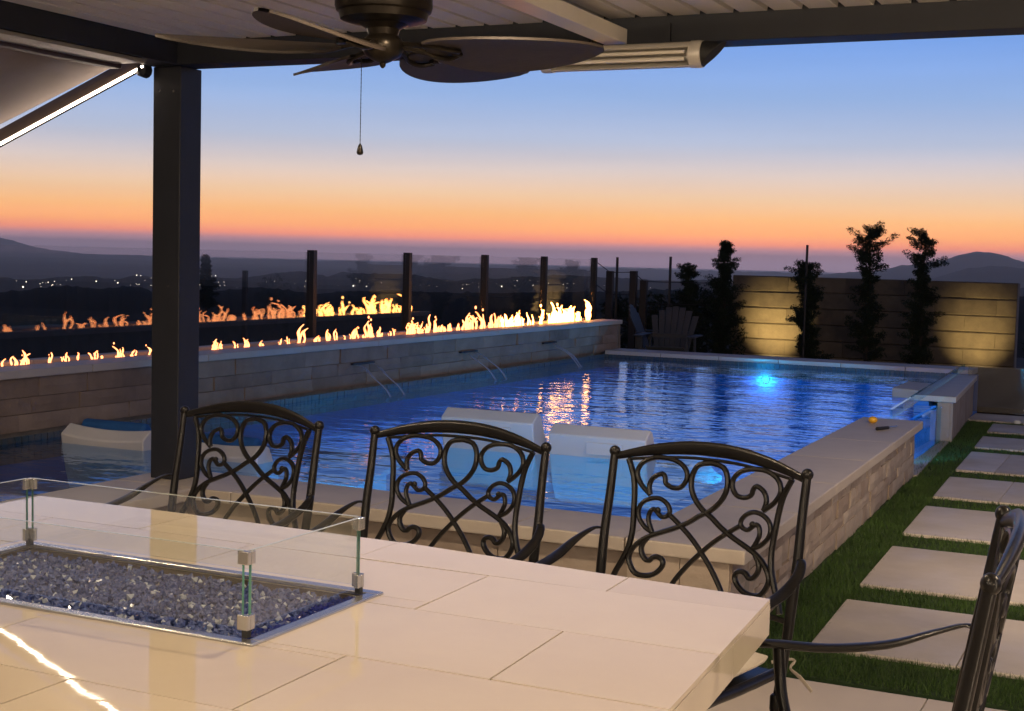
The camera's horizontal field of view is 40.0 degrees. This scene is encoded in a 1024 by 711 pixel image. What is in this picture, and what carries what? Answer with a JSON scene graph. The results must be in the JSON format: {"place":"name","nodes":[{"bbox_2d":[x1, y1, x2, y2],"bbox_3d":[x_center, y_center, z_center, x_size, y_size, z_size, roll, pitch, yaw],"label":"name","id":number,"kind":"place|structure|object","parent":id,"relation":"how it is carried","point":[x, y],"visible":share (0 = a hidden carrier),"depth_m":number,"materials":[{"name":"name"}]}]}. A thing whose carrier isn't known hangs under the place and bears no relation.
{"place":"outdoors","nodes":[
{"label":"outdoors","id":0,"kind":"place"},
{"bbox_2d":[0,357,951,512],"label":"pool water","id":1,"kind":"structure","parent":0,"point":[682,377],"depth_m":11.08,"materials":[{"name":"blue liquid"}]},
{"bbox_2d":[441,407,552,491],"bbox_3d":[0.169,0.528,8.900,0.600,0.485,1.526,3,4,25],"label":"pool lounger","id":2,"kind":"object","parent":1,"relation":"in","point":[528,426],"visible":0.45,"depth_m":8.24,"materials":[{"name":"white plastic"}]},
{"bbox_2d":[0,354,978,520],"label":"pool shell","id":3,"kind":"object","parent":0,"point":[925,437],"visible":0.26,"depth_m":11.36,"materials":[{"name":"tile"}]},
{"bbox_2d":[61,418,150,487],"bbox_3d":[-2.020,0.609,8.703,0.600,0.533,1.521,3,4,25],"label":"pool lounger","id":4,"kind":"object","parent":3,"relation":"on","point":[130,436],"visible":0.34,"depth_m":8.04,"materials":[{"name":"white resin"}]},
{"bbox_2d":[200,433,303,480],"bbox_3d":[-1.310,0.670,8.314,0.600,0.533,1.521,3,4,25],"label":"pool lounger","id":5,"kind":"object","parent":3,"relation":"on","point":[236,457],"visible":0.17,"depth_m":7.60,"materials":[{"name":"white plastic"}]},
{"bbox_2d":[299,452,404,490],"bbox_3d":[-0.919,0.758,7.631,0.493,0.312,1.173,2,4,10],"label":"pool table","id":6,"kind":"object","parent":3,"relation":"on","point":[355,470],"visible":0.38,"depth_m":7.52,"materials":[{"name":"white plastic"}]},
{"bbox_2d":[549,423,721,509],"bbox_3d":[0.801,0.617,8.738,0.600,0.485,1.526,3,4,25],"label":"pool lounger","id":7,"kind":"object","parent":3,"relation":"on","point":[572,441],"visible":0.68,"depth_m":8.13,"materials":[{"name":"white plastic"}]},
{"bbox_2d":[899,364,964,476],"bbox_3d":[3.759,0.472,12.225,0.204,0.475,5.342,3,4,23],"label":"acrylic window","id":8,"kind":"structure","parent":3,"relation":"attached to","point":[959,369],"depth_m":11.12,"materials":[{"name":"plastic"}]},
{"bbox_2d":[0,238,1023,360],"bbox_3d":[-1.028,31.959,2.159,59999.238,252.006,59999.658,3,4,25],"label":"hills","id":9,"kind":"structure","parent":0,"point":[80,310],"depth_m":497.72,"materials":[{"name":"black"}]},
{"bbox_2d":[199,253,219,311],"bbox_3d":[-7.233,-1.730,33.244,0.735,1.386,0.725,5,5,42],"label":"conifer","id":10,"kind":"object","parent":9,"relation":"on","point":[207,284],"visible":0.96,"depth_m":33.15,"materials":[{"name":"green plant"}]},
{"bbox_2d":[241,270,247,342],"bbox_3d":[-5.556,-0.400,29.198,0.090,2.726,0.080,3,4,25],"label":"wooden post","id":11,"kind":"object","parent":9,"relation":"on","point":[244,302],"visible":0.64,"depth_m":29.12,"materials":[{"name":"brown wood"}]},
{"bbox_2d":[0,35,1023,272],"label":"sky","id":12,"kind":"structure","parent":0,"point":[773,152],"materials":[{"name":"blue"}]},
{"bbox_2d":[619,340,1023,415],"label":"garden ground","id":13,"kind":"structure","parent":0,"point":[1000,391],"depth_m":17.26,"materials":[{"name":"soil"}]},
{"bbox_2d":[0,479,190,513],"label":"pool wall","id":14,"kind":"structure","parent":13,"relation":"on","point":[144,500],"depth_m":6.07,"materials":[{"name":"stone"}]},
{"bbox_2d":[0,318,621,447],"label":"fire wall","id":15,"kind":"structure","parent":13,"relation":"on","point":[44,395],"depth_m":10.75,"materials":[{"name":"beige stone"}]},
{"bbox_2d":[0,300,591,366],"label":"fire trough","id":16,"kind":"object","parent":15,"relation":"on","point":[567,315],"visible":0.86,"depth_m":13.62,"materials":[{"name":"yellow"}]},
{"bbox_2d":[351,361,400,396],"bbox_3d":[-1.112,0.195,11.536,0.305,0.242,0.711,-1,5,-33],"label":"water spout","id":17,"kind":"object","parent":15,"relation":"attached to","point":[367,362],"visible":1,"depth_m":11.66,"materials":[{"name":"clear liquid"}]},
{"bbox_2d":[459,350,504,376],"bbox_3d":[-0.282,0.094,13.281,0.303,0.242,0.723,-1,5,-32],"label":"water spout","id":18,"kind":"object","parent":15,"relation":"attached to","point":[468,351],"visible":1,"depth_m":13.37,"materials":[{"name":"liquid"}]},
{"bbox_2d":[542,341,580,366],"bbox_3d":[0.498,-0.010,15.037,0.280,0.242,0.691,0,4,-25],"label":"water spout","id":19,"kind":"object","parent":15,"relation":"attached to","point":[552,342],"visible":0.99,"depth_m":15.12,"materials":[{"name":"liquid"}]},
{"bbox_2d":[117,471,749,594],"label":"pool wall","id":20,"kind":"structure","parent":13,"relation":"on","point":[431,520],"depth_m":5.84,"materials":[{"name":"stone"}]},
{"bbox_2d":[306,250,597,337],"bbox_3d":[-4.176,0.261,9.298,0.080,2.065,25.124,3,4,25],"label":"glass fence","id":21,"kind":"object","parent":13,"relation":"on","point":[311,297],"visible":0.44,"depth_m":15.59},
{"bbox_2d":[614,257,618,319],"bbox_3d":[1.589,-0.467,21.601,0.041,2.083,0.041,2,4,3],"label":"garden stake","id":22,"kind":"object","parent":13,"relation":"on","point":[616,287],"visible":0.35,"depth_m":21.55,"materials":[{"name":"black metal"}]},
{"bbox_2d":[617,298,657,348],"bbox_3d":[2.065,-0.299,23.143,1.106,1.358,0.779,3,4,25],"label":"shrub","id":23,"kind":"object","parent":13,"relation":"on","point":[625,329],"visible":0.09,"depth_m":23.11,"materials":[{"name":"green plant"}]},
{"bbox_2d":[596,263,713,348],"bbox_3d":[2.144,-0.396,21.110,2.165,2.041,0.361,0,4,-18],"label":"garden fence","id":24,"kind":"object","parent":13,"relation":"on","point":[632,294],"visible":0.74,"depth_m":20.93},
{"bbox_2d":[628,304,688,349],"bbox_3d":[1.867,-0.226,18.397,0.902,0.866,0.773,3,4,15],"label":"garden chair","id":25,"kind":"object","parent":13,"relation":"on","point":[636,320],"visible":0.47,"depth_m":18.33,"materials":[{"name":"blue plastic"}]},
{"bbox_2d":[633,306,702,351],"bbox_3d":[2.001,-0.179,17.787,0.773,0.866,0.902,3,4,17],"label":"garden chair","id":26,"kind":"object","parent":13,"relation":"on","point":[666,325],"visible":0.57,"depth_m":17.96,"materials":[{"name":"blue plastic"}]},
{"bbox_2d":[668,257,671,306],"bbox_3d":[2.457,-0.493,22.075,0.041,2.113,0.041,-2,5,-42],"label":"garden stake","id":27,"kind":"object","parent":13,"relation":"on","point":[669,284],"visible":0.35,"depth_m":22.01,"materials":[{"name":"grey metal"}]},
{"bbox_2d":[669,262,708,352],"bbox_3d":[2.715,-0.700,21.512,0.834,1.482,0.637,3,4,25],"label":"conifer","id":28,"kind":"object","parent":13,"relation":"on","point":[686,274],"visible":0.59,"depth_m":21.42,"materials":[{"name":"green plant"}]},
{"bbox_2d":[671,285,714,352],"bbox_3d":[2.860,-0.362,22.601,1.159,1.576,0.811,3,4,25],"label":"shrub","id":29,"kind":"object","parent":13,"relation":"on","point":[701,294],"visible":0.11,"depth_m":22.43,"materials":[{"name":"green plant"}]},
{"bbox_2d":[691,291,746,354],"bbox_3d":[3.213,-0.282,22.170,1.108,1.568,0.657,3,4,25],"label":"shrub","id":30,"kind":"object","parent":13,"relation":"on","point":[710,316],"visible":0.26,"depth_m":22.08,"materials":[{"name":"green plant"}]},
{"bbox_2d":[699,239,749,353],"bbox_3d":[3.184,-0.818,20.940,0.716,1.824,0.689,3,4,25],"label":"conifer","id":31,"kind":"object","parent":13,"relation":"on","point":[725,267],"visible":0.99,"depth_m":20.89,"materials":[{"name":"green plant"}]},
{"bbox_2d":[625,417,922,611],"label":"pool wall","id":32,"kind":"structure","parent":13,"relation":"on","point":[862,468],"depth_m":6.70,"materials":[{"name":"stone"}]},
{"bbox_2d":[868,416,877,422],"bbox_3d":[2.440,0.435,9.506,0.064,0.046,0.062,3,4,25],"label":"ball","id":33,"kind":"object","parent":32,"relation":"on","point":[872,419],"visible":1,"depth_m":9.48,"materials":[{"name":"orange plastic"}]},
{"bbox_2d":[875,425,897,430],"bbox_3d":[2.446,0.470,9.155,0.246,0.026,0.026,-2,5,-43],"label":"knife","id":34,"kind":"object","parent":32,"relation":"on","point":[882,428],"visible":1,"depth_m":9.11,"materials":[{"name":"black"}]},
{"bbox_2d":[605,348,977,376],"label":"pool wall","id":35,"kind":"structure","parent":13,"relation":"on","point":[806,361],"depth_m":15.57,"materials":[{"name":"stone"}]},
{"bbox_2d":[802,245,808,357],"bbox_3d":[4.125,-0.398,19.850,0.033,2.320,0.033,2,4,3],"label":"garden stake","id":36,"kind":"object","parent":13,"relation":"on","point":[805,298],"visible":0.65,"depth_m":19.81,"materials":[{"name":"brown wood"}]},
{"bbox_2d":[783,258,833,359],"bbox_3d":[4.233,-0.602,20.075,0.698,1.567,0.684,-1,5,-30],"label":"conifer","id":37,"kind":"object","parent":13,"relation":"on","point":[813,298],"visible":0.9,"depth_m":19.95,"materials":[{"name":"green plant"}]},
{"bbox_2d":[844,221,899,361],"bbox_3d":[5.129,-0.874,20.138,0.788,2.144,0.769,3,4,25],"label":"conifer","id":38,"kind":"object","parent":13,"relation":"on","point":[864,257],"visible":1,"depth_m":20.06,"materials":[{"name":"green plant"}]},
{"bbox_2d":[730,275,1019,368],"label":"garden wall","id":39,"kind":"structure","parent":13,"relation":"on","point":[976,325],"depth_m":21.53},
{"bbox_2d":[896,227,948,364],"bbox_3d":[5.695,-0.763,19.516,0.648,2.038,0.678,-1,5,-29],"label":"conifer","id":40,"kind":"object","parent":13,"relation":"on","point":[921,320],"visible":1,"depth_m":19.48,"materials":[{"name":"green plant"}]},
{"bbox_2d":[892,374,976,443],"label":"stone pier","id":41,"kind":"structure","parent":13,"relation":"on","point":[953,398],"depth_m":12.24,"materials":[{"name":"stone"}]},
{"bbox_2d":[707,677,1003,710],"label":"patio floor","id":42,"kind":"structure","parent":0,"point":[824,697],"depth_m":4.67,"materials":[{"name":"tile"}]},
{"bbox_2d":[105,401,323,529],"bbox_3d":[-1.025,0.633,4.498,0.738,0.935,0.611,4,5,33],"label":"cast chair","id":43,"kind":"object","parent":42,"relation":"on","point":[221,409],"visible":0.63,"depth_m":4.69,"materials":[{"name":"metal"}]},
{"bbox_2d":[0,496,769,710],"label":"fire table","id":44,"kind":"object","parent":42,"relation":"on","point":[90,620],"visible":0.95,"depth_m":2.70,"materials":[{"name":"tile"}]},
{"bbox_2d":[0,478,364,637],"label":"wind guard","id":45,"kind":"object","parent":44,"relation":"on","point":[246,624],"visible":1,"depth_m":2.89,"materials":[{"name":"clear glass"}]},
{"bbox_2d":[310,420,551,562],"bbox_3d":[-0.301,0.680,4.087,0.738,0.935,0.611,4,5,29],"label":"cast chair","id":46,"kind":"object","parent":42,"relation":"on","point":[531,549],"visible":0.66,"depth_m":4.29,"materials":[{"name":"metal"}]},
{"bbox_2d":[0,0,1023,479],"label":"pergola","id":47,"kind":"object","parent":42,"relation":"on","point":[126,26],"visible":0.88,"depth_m":5.61,"materials":[{"name":"dark bronze painted metal"}]},
{"bbox_2d":[0,29,152,147],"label":"awning","id":48,"kind":"object","parent":47,"relation":"attached to","point":[35,71],"visible":0.96,"depth_m":6.30,"materials":[{"name":"grey"}]},
{"bbox_2d":[155,0,603,154],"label":"ceiling fan","id":49,"kind":"object","parent":47,"relation":"hanging from","point":[382,44],"visible":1,"depth_m":4.17,"materials":[{"name":"brown wood"}]},
{"bbox_2d":[540,23,726,73],"bbox_3d":[0.416,-1.165,5.313,0.815,0.179,0.111,3,4,25],"label":"patio heater","id":50,"kind":"object","parent":47,"relation":"hanging from","point":[667,53],"visible":0.68,"depth_m":5.26,"materials":[{"name":"metal"}]},
{"bbox_2d":[536,441,813,710],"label":"cast chair","id":51,"kind":"object","parent":42,"relation":"on","point":[749,676],"visible":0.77,"depth_m":3.89,"materials":[{"name":"metal"}]},
{"bbox_2d":[759,505,1023,710],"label":"cast chair","id":52,"kind":"object","parent":42,"relation":"on","point":[987,624],"visible":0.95,"depth_m":2.38,"materials":[{"name":"metal"}]},
{"bbox_2d":[755,420,1023,710],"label":"turf ground","id":53,"kind":"structure","parent":0,"point":[861,685],"depth_m":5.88,"materials":[{"name":"green plant"}]},
{"bbox_2d":[812,413,1023,679],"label":"stepping path","id":54,"kind":"structure","parent":53,"relation":"on","point":[935,572],"depth_m":6.54,"materials":[{"name":"concrete"}]}
]}

